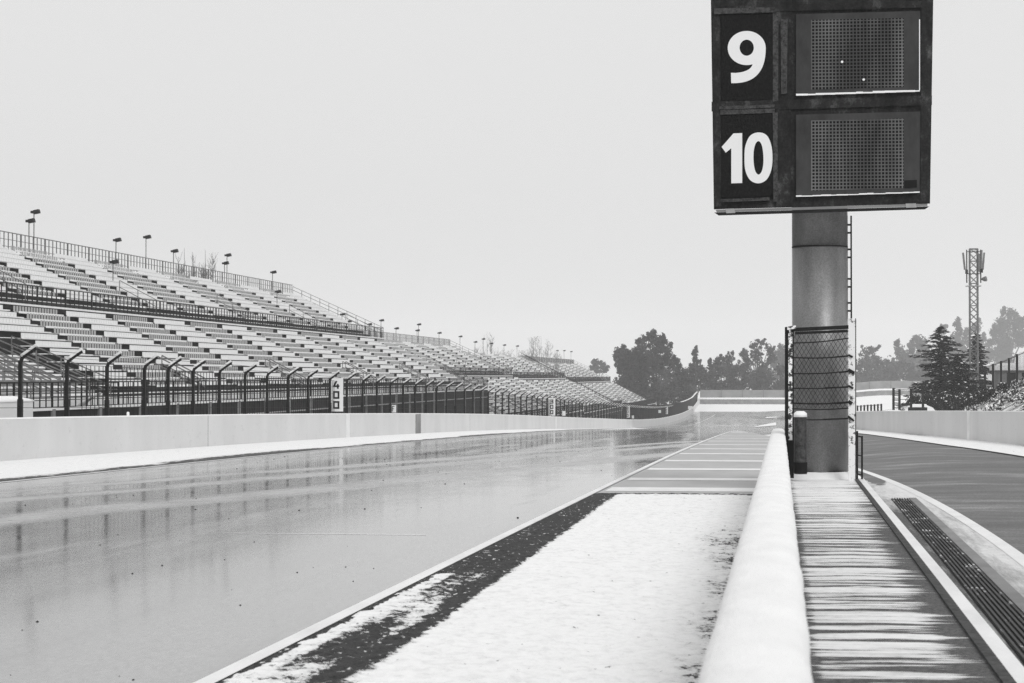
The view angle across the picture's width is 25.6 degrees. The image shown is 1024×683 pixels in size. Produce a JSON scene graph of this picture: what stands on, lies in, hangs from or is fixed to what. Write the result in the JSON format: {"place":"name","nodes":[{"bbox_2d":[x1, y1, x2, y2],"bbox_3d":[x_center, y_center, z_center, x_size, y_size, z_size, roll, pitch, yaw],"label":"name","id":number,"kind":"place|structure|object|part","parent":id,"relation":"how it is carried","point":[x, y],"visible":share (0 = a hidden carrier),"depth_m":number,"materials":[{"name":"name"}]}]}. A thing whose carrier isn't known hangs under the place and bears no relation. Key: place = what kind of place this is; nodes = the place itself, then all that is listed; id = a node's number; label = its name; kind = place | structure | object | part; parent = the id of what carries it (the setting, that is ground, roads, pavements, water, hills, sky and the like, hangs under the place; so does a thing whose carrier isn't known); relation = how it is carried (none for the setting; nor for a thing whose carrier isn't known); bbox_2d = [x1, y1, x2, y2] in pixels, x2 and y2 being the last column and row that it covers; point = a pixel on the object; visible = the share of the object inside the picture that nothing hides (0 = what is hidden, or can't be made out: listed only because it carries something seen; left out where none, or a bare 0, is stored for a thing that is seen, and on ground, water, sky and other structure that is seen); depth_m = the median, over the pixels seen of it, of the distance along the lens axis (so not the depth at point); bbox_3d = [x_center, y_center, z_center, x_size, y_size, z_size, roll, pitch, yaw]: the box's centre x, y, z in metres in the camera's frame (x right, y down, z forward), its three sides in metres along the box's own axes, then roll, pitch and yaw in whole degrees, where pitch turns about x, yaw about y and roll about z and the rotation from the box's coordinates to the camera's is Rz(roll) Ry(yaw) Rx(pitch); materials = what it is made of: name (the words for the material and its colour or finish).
{"place":"outdoors","nodes":[
{"label":"outdoors","id":0,"kind":"place"},
{"bbox_2d":[0,403,908,682],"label":"race track","id":1,"kind":"structure","parent":0,"point":[76,551],"depth_m":28.96,"materials":[{"name":"grey asphalt"}]},
{"bbox_2d":[10,449,632,679],"bbox_3d":[-3.887,3.016,48.677,11.674,0.814,69.833,0,-1,7],"label":"grit","id":2,"kind":"object","parent":1,"relation":"on","point":[254,541],"visible":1,"depth_m":32.91,"materials":[{"name":"black gravel"}]},
{"bbox_2d":[0,414,715,482],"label":"edge line","id":3,"kind":"object","parent":1,"relation":"on","point":[244,457],"visible":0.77,"depth_m":64.29,"materials":[{"name":"white paint"}]},
{"bbox_2d":[194,431,731,682],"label":"edge line","id":4,"kind":"object","parent":1,"relation":"on","point":[218,675],"visible":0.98,"depth_m":19.15,"materials":[{"name":"white paint"}]},
{"bbox_2d":[598,431,769,493],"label":"painted runoff","id":5,"kind":"structure","parent":1,"relation":"on","point":[741,437],"depth_m":58.13,"materials":[{"name":"grey paint"}]},
{"bbox_2d":[605,431,764,491],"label":"road marking","id":6,"kind":"object","parent":1,"relation":"on","point":[684,488],"visible":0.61,"depth_m":48.96,"materials":[{"name":"white paint"}]},
{"bbox_2d":[755,422,775,426],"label":"snow patch","id":7,"kind":"object","parent":1,"relation":"on","point":[771,424],"visible":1,"depth_m":394.44,"materials":[{"name":"white snow"}]},
{"bbox_2d":[0,0,1023,381],"label":"sky","id":8,"kind":"structure","parent":0,"point":[514,172],"materials":[{"name":"white"}]},
{"bbox_2d":[2,372,1023,682],"bbox_3d":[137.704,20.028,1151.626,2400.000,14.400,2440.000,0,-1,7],"label":"ground","id":9,"kind":"structure","parent":0,"point":[982,406],"depth_m":185.99,"materials":[{"name":"white snow"}]},
{"bbox_2d":[0,396,33,417],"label":"storage cabinet","id":10,"kind":"object","parent":9,"relation":"on","point":[8,406],"visible":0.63,"depth_m":73.75,"materials":[{"name":"white metal"}]},
{"bbox_2d":[175,252,192,280],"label":"bare tree","id":11,"kind":"object","parent":9,"relation":"on","point":[183,267],"visible":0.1,"depth_m":246.08,"materials":[{"name":"grey plant"}]},
{"bbox_2d":[188,255,197,282],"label":"bare tree","id":12,"kind":"object","parent":9,"relation":"on","point":[192,267],"visible":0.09,"depth_m":248.08,"materials":[{"name":"grey plant"}]},
{"bbox_2d":[197,252,218,281],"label":"bare tree","id":13,"kind":"object","parent":9,"relation":"on","point":[206,272],"visible":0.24,"depth_m":251.04,"materials":[{"name":"grey plant"}]},
{"bbox_2d":[0,230,489,416],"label":"grandstand","id":14,"kind":"object","parent":9,"relation":"on","point":[72,304],"visible":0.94,"depth_m":161.85,"materials":[{"name":"concrete"}]},
{"bbox_2d":[25,218,35,255],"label":"floodlight pole","id":15,"kind":"object","parent":14,"relation":"on","point":[31,220],"visible":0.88,"depth_m":165.44,"materials":[{"name":"grey metal"}]},
{"bbox_2d":[30,209,40,236],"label":"floodlight pole","id":16,"kind":"object","parent":14,"relation":"on","point":[36,211],"visible":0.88,"depth_m":166.55,"materials":[{"name":"grey metal"}]},
{"bbox_2d":[0,336,116,405],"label":"entrance stairs","id":17,"kind":"structure","parent":14,"relation":"on","point":[40,369],"depth_m":114.38,"materials":[{"name":"concrete"}]},
{"bbox_2d":[110,259,118,277],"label":"floodlight pole","id":18,"kind":"object","parent":14,"relation":"on","point":[116,261],"visible":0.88,"depth_m":171.61,"materials":[{"name":"grey metal"}]},
{"bbox_2d":[171,249,178,275],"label":"floodlight pole","id":19,"kind":"object","parent":14,"relation":"on","point":[175,251],"visible":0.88,"depth_m":204.79,"materials":[{"name":"grey metal"}]},
{"bbox_2d":[270,270,276,289],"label":"floodlight pole","id":20,"kind":"object","parent":14,"relation":"on","point":[273,272],"visible":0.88,"depth_m":244.67,"materials":[{"name":"grey metal"}]},
{"bbox_2d":[0,428,608,481],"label":"snow strip","id":21,"kind":"object","parent":9,"relation":"on","point":[11,470],"visible":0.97,"depth_m":71.50,"materials":[{"name":"white snow"}]},
{"bbox_2d":[0,344,672,418],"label":"debris fence","id":22,"kind":"object","parent":9,"relation":"on","point":[446,399],"visible":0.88,"depth_m":102.95,"materials":[{"name":"metal"}]},
{"bbox_2d":[329,378,342,410],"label":"distance board","id":23,"kind":"object","parent":22,"relation":"attached to","point":[337,393],"visible":0.94,"depth_m":112.83,"materials":[{"name":"white"}]},
{"bbox_2d":[0,400,699,460],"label":"track barrier","id":24,"kind":"object","parent":9,"relation":"on","point":[22,438],"visible":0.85,"depth_m":88.66,"materials":[{"name":"concrete"}]},
{"bbox_2d":[548,398,554,414],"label":"distance board","id":25,"kind":"object","parent":24,"relation":"attached to","point":[552,406],"visible":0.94,"depth_m":218.84,"materials":[{"name":"white"}]},
{"bbox_2d":[627,406,629,417],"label":"distance board","id":26,"kind":"object","parent":24,"relation":"attached to","point":[628,411],"visible":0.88,"depth_m":326.54,"materials":[{"name":"white"}]},
{"bbox_2d":[348,330,583,417],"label":"grandstand","id":27,"kind":"object","parent":9,"relation":"on","point":[458,360],"visible":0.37,"depth_m":339.80,"materials":[{"name":"concrete"}]},
{"bbox_2d":[217,493,752,682],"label":"snow verge","id":28,"kind":"structure","parent":9,"relation":"on","point":[612,588],"depth_m":18.28,"materials":[{"name":"white snow"}]},
{"bbox_2d":[483,334,492,356],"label":"bare tree","id":29,"kind":"object","parent":9,"relation":"on","point":[490,348],"visible":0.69,"depth_m":504.02,"materials":[{"name":"grey plant"}]},
{"bbox_2d":[526,338,534,359],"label":"bare tree","id":30,"kind":"object","parent":9,"relation":"on","point":[530,349],"visible":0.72,"depth_m":502.46,"materials":[{"name":"grey plant"}]},
{"bbox_2d":[530,336,549,365],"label":"bare tree","id":31,"kind":"object","parent":9,"relation":"on","point":[539,351],"visible":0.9,"depth_m":502.43,"materials":[{"name":"grey plant"}]},
{"bbox_2d":[466,352,621,418],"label":"grandstand","id":32,"kind":"object","parent":9,"relation":"on","point":[524,369],"visible":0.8,"depth_m":421.22,"materials":[{"name":"concrete"}]},
{"bbox_2d":[541,343,553,368],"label":"bare tree","id":33,"kind":"object","parent":9,"relation":"on","point":[547,355],"visible":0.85,"depth_m":502.44,"materials":[{"name":"grey plant"}]},
{"bbox_2d":[552,351,561,370],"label":"bare tree","id":34,"kind":"object","parent":9,"relation":"on","point":[557,360],"visible":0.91,"depth_m":502.64,"materials":[{"name":"grey plant"}]},
{"bbox_2d":[520,355,655,404],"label":"grandstand","id":35,"kind":"object","parent":9,"relation":"on","point":[592,381],"visible":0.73,"depth_m":536.58,"materials":[{"name":"concrete"}]},
{"bbox_2d":[523,354,611,401],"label":"stairway","id":36,"kind":"object","parent":35,"relation":"attached to","point":[587,388],"visible":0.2,"depth_m":477.75,"materials":[{"name":"concrete"}]},
{"bbox_2d":[589,358,610,376],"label":"tree","id":37,"kind":"object","parent":9,"relation":"on","point":[603,367],"visible":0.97,"depth_m":901.17,"materials":[{"name":"grey plant"}]},
{"bbox_2d":[612,344,661,398],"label":"tree","id":38,"kind":"object","parent":9,"relation":"on","point":[636,367],"visible":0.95,"depth_m":613.44,"materials":[{"name":"black plant"}]},
{"bbox_2d":[635,328,681,404],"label":"tree","id":39,"kind":"object","parent":9,"relation":"on","point":[670,359],"visible":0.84,"depth_m":628.72,"materials":[{"name":"black plant"}]},
{"bbox_2d":[622,392,696,418],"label":"screen fence","id":40,"kind":"object","parent":9,"relation":"on","point":[678,408],"visible":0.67,"depth_m":421.56,"materials":[{"name":"grey metal"}]},
{"bbox_2d":[666,368,694,393],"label":"tree","id":41,"kind":"object","parent":9,"relation":"on","point":[681,379],"visible":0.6,"depth_m":653.55,"materials":[{"name":"grey plant"}]},
{"bbox_2d":[687,345,707,397],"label":"tree","id":42,"kind":"object","parent":9,"relation":"on","point":[694,368],"visible":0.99,"depth_m":647.97,"materials":[{"name":"grey plant"}]},
{"bbox_2d":[704,357,718,385],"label":"tree","id":43,"kind":"object","parent":9,"relation":"on","point":[709,363],"visible":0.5,"depth_m":687.13,"materials":[{"name":"grey plant"}]},
{"bbox_2d":[712,350,738,389],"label":"tree","id":44,"kind":"object","parent":9,"relation":"on","point":[720,360],"visible":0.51,"depth_m":696.25,"materials":[{"name":"grey plant"}]},
{"bbox_2d":[698,428,812,682],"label":"pit wall","id":45,"kind":"structure","parent":9,"relation":"on","point":[760,633],"depth_m":7.18,"materials":[{"name":"concrete"}]},
{"bbox_2d":[737,338,777,381],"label":"tree","id":46,"kind":"object","parent":9,"relation":"on","point":[749,363],"visible":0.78,"depth_m":725.45,"materials":[{"name":"grey plant"}]},
{"bbox_2d":[745,377,781,389],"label":"tree","id":47,"kind":"object","parent":9,"relation":"on","point":[772,387],"visible":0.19,"depth_m":713.89,"materials":[{"name":"grey plant"}]},
{"bbox_2d":[766,343,784,383],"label":"tree","id":48,"kind":"object","parent":9,"relation":"on","point":[780,354],"visible":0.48,"depth_m":992.20,"materials":[{"name":"grey plant"}]},
{"bbox_2d":[694,395,908,411],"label":"gravel bed","id":49,"kind":"object","parent":9,"relation":"on","point":[865,400],"visible":0.34,"depth_m":611.02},
{"bbox_2d":[641,355,964,404],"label":"scrub","id":50,"kind":"object","parent":9,"relation":"on","point":[885,370],"visible":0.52,"depth_m":680.01,"materials":[{"name":"grey plant"}]},
{"bbox_2d":[700,389,921,403],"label":"tyre barrier","id":51,"kind":"object","parent":9,"relation":"on","point":[868,392],"visible":0.48,"depth_m":638.72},
{"bbox_2d":[711,0,932,479],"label":"position tower","id":52,"kind":"structure","parent":9,"relation":"on","point":[821,111],"depth_m":42.98,"materials":[{"name":"metal"}]},
{"bbox_2d":[700,380,991,397],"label":"catch fence","id":53,"kind":"object","parent":9,"relation":"on","point":[742,393],"visible":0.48,"depth_m":643.60,"materials":[{"name":"grey metal"}]},
{"bbox_2d":[857,404,881,410],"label":"post row","id":54,"kind":"object","parent":9,"relation":"on","point":[870,405],"visible":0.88,"depth_m":206.41,"materials":[{"name":"metal"}]},
{"bbox_2d":[857,344,882,372],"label":"tree","id":55,"kind":"object","parent":9,"relation":"on","point":[871,350],"visible":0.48,"depth_m":889.93,"materials":[{"name":"grey plant"}]},
{"bbox_2d":[791,479,1000,682],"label":"walkway","id":56,"kind":"structure","parent":9,"relation":"on","point":[877,610],"depth_m":16.64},
{"bbox_2d":[794,411,806,473],"bbox_3d":[5.388,1.888,42.034,0.254,1.174,0.254,0,-1,7],"label":"bollard","id":57,"kind":"object","parent":56,"relation":"on","point":[800,442],"visible":1,"depth_m":41.94,"materials":[{"name":"black"}]},
{"bbox_2d":[785,318,855,480],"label":"chain link gate","id":58,"kind":"structure","parent":56,"relation":"on","point":[790,373],"depth_m":42.48,"materials":[{"name":"metal"}]},
{"bbox_2d":[784,429,1023,553],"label":"pit lane","id":59,"kind":"structure","parent":9,"relation":"on","point":[985,489],"depth_m":49.68,"materials":[{"name":"grey asphalt"}]},
{"bbox_2d":[856,429,1023,455],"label":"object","id":60,"kind":"object","parent":59,"relation":"on","point":[1013,449],"visible":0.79,"depth_m":84.77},
{"bbox_2d":[858,478,1023,682],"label":"kerb beam","id":61,"kind":"structure","parent":59,"relation":"on","point":[1010,662],"depth_m":16.58,"materials":[{"name":"white paint"}]},
{"bbox_2d":[856,431,862,478],"bbox_3d":[6.626,2.211,42.888,0.128,1.009,0.050,0,-1,7],"label":"steel frame","id":62,"kind":"object","parent":61,"relation":"on","point":[857,455],"visible":0.86,"depth_m":42.87,"materials":[{"name":"black metal"}]},
{"bbox_2d":[858,468,1023,566],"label":"pit line","id":63,"kind":"object","parent":59,"relation":"on","point":[1009,550],"visible":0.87,"depth_m":31.37,"materials":[{"name":"white paint"}]},
{"bbox_2d":[858,433,1023,456],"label":"pit edge gap","id":64,"kind":"object","parent":59,"relation":"on","point":[952,446],"visible":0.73,"depth_m":76.58,"materials":[{"name":"concrete"}]},
{"bbox_2d":[865,480,1023,665],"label":"drain surround","id":65,"kind":"object","parent":59,"relation":"on","point":[1007,568],"visible":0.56,"depth_m":26.71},
{"bbox_2d":[891,498,1023,663],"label":"drain grate","id":66,"kind":"object","parent":65,"relation":"on","point":[996,597],"visible":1,"depth_m":21.82,"materials":[{"name":"black metal"}]},
{"bbox_2d":[891,338,917,380],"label":"tree","id":67,"kind":"object","parent":9,"relation":"on","point":[900,352],"visible":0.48,"depth_m":1035.76,"materials":[{"name":"grey plant"}]},
{"bbox_2d":[892,388,923,410],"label":"gate","id":68,"kind":"structure","parent":9,"relation":"on","point":[899,399],"depth_m":187.44,"materials":[{"name":"metal"}]},
{"bbox_2d":[905,393,924,405],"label":"shrub","id":69,"kind":"object","parent":9,"relation":"on","point":[915,396],"visible":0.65,"depth_m":210.66,"materials":[{"name":"grey plant"}]},
{"bbox_2d":[900,334,932,380],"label":"tree","id":70,"kind":"object","parent":9,"relation":"on","point":[918,340],"visible":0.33,"depth_m":1131.87,"materials":[{"name":"grey plant"}]},
{"bbox_2d":[904,404,934,410],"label":"parked car","id":71,"kind":"object","parent":9,"relation":"on","point":[916,407],"visible":0.2,"depth_m":202.02,"materials":[{"name":"white metal"}]},
{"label":"side window","id":72,"kind":"part","parent":71,"relation":"part of","materials":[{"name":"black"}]},
{"bbox_2d":[920,392,935,406],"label":"shrub","id":73,"kind":"object","parent":9,"relation":"on","point":[929,399],"visible":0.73,"depth_m":213.45,"materials":[{"name":"grey plant"}]},
{"bbox_2d":[855,479,1016,682],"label":"walkway edge","id":74,"kind":"object","parent":9,"relation":"on","point":[996,666],"visible":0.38,"depth_m":16.20,"materials":[{"name":"grey concrete"}]},
{"bbox_2d":[856,411,1023,444],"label":"pit lane wall","id":75,"kind":"structure","parent":9,"relation":"on","point":[1007,427],"depth_m":97.99,"materials":[{"name":"concrete"}]},
{"bbox_2d":[934,392,951,410],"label":"shrub","id":76,"kind":"object","parent":9,"relation":"on","point":[943,400],"visible":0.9,"depth_m":216.28,"materials":[{"name":"grey plant"}]},
{"bbox_2d":[900,326,987,410],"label":"conifer","id":77,"kind":"object","parent":9,"relation":"on","point":[940,357],"visible":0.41,"depth_m":230.88,"materials":[{"name":"black plant"}]},
{"bbox_2d":[939,323,956,360],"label":"tree","id":78,"kind":"object","parent":9,"relation":"on","point":[946,326],"visible":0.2,"depth_m":1230.55,"materials":[{"name":"grey plant"}]},
{"bbox_2d":[920,352,987,410],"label":"conifer","id":79,"kind":"object","parent":9,"relation":"on","point":[960,381],"visible":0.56,"depth_m":223.73,"materials":[{"name":"black plant"}]},
{"bbox_2d":[948,393,967,410],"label":"shrub","id":80,"kind":"object","parent":9,"relation":"on","point":[958,400],"visible":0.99,"depth_m":210.20,"materials":[{"name":"grey plant"}]},
{"bbox_2d":[950,316,972,363],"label":"tree","id":81,"kind":"object","parent":9,"relation":"on","point":[958,334],"visible":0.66,"depth_m":1278.36,"materials":[{"name":"grey plant"}]},
{"bbox_2d":[962,391,977,410],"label":"shrub","id":82,"kind":"object","parent":9,"relation":"on","point":[970,396],"visible":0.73,"depth_m":213.03,"materials":[{"name":"grey plant"}]},
{"bbox_2d":[962,248,986,385],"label":"radio mast","id":83,"kind":"object","parent":9,"relation":"on","point":[979,266],"visible":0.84,"depth_m":257.12,"materials":[{"name":"grey metal"}]},
{"bbox_2d":[961,331,991,390],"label":"conifer","id":84,"kind":"object","parent":9,"relation":"on","point":[981,362],"visible":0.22,"depth_m":262.97,"materials":[{"name":"grey plant"}]},
{"bbox_2d":[971,317,986,376],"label":"tree","id":85,"kind":"object","parent":9,"relation":"on","point":[983,337],"visible":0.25,"depth_m":1355.42,"materials":[{"name":"grey plant"}]},
{"bbox_2d":[973,389,987,404],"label":"shrub","id":86,"kind":"object","parent":9,"relation":"on","point":[981,397],"visible":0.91,"depth_m":215.83,"materials":[{"name":"grey plant"}]},
{"bbox_2d":[985,387,998,399],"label":"shrub","id":87,"kind":"object","parent":9,"relation":"on","point":[989,392],"visible":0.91,"depth_m":209.89,"materials":[{"name":"grey plant"}]},
{"bbox_2d":[962,379,1023,411],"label":"undergrowth","id":88,"kind":"object","parent":9,"relation":"on","point":[1012,393],"visible":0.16,"depth_m":196.46,"materials":[{"name":"plant"}]},
{"bbox_2d":[995,382,1009,393],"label":"shrub","id":89,"kind":"object","parent":9,"relation":"on","point":[1000,385],"visible":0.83,"depth_m":212.71,"materials":[{"name":"grey plant"}]},
{"bbox_2d":[983,306,1023,363],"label":"tree","id":90,"kind":"object","parent":9,"relation":"on","point":[1002,350],"visible":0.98,"depth_m":1323.35,"materials":[{"name":"grey plant"}]},
{"bbox_2d":[984,351,1023,390],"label":"bank fence","id":91,"kind":"object","parent":9,"relation":"on","point":[1005,371],"visible":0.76,"depth_m":211.68,"materials":[{"name":"metal"}]},
{"bbox_2d":[990,363,1022,387],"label":"service building","id":92,"kind":"structure","parent":9,"relation":"on","point":[1021,371],"depth_m":231.47,"materials":[{"name":"concrete"}]},
{"bbox_2d":[1007,373,1015,383],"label":"window","id":93,"kind":"structure","parent":92,"relation":"in","point":[1007,373],"depth_m":231.49,"materials":[{"name":"black glass"}]}
]}

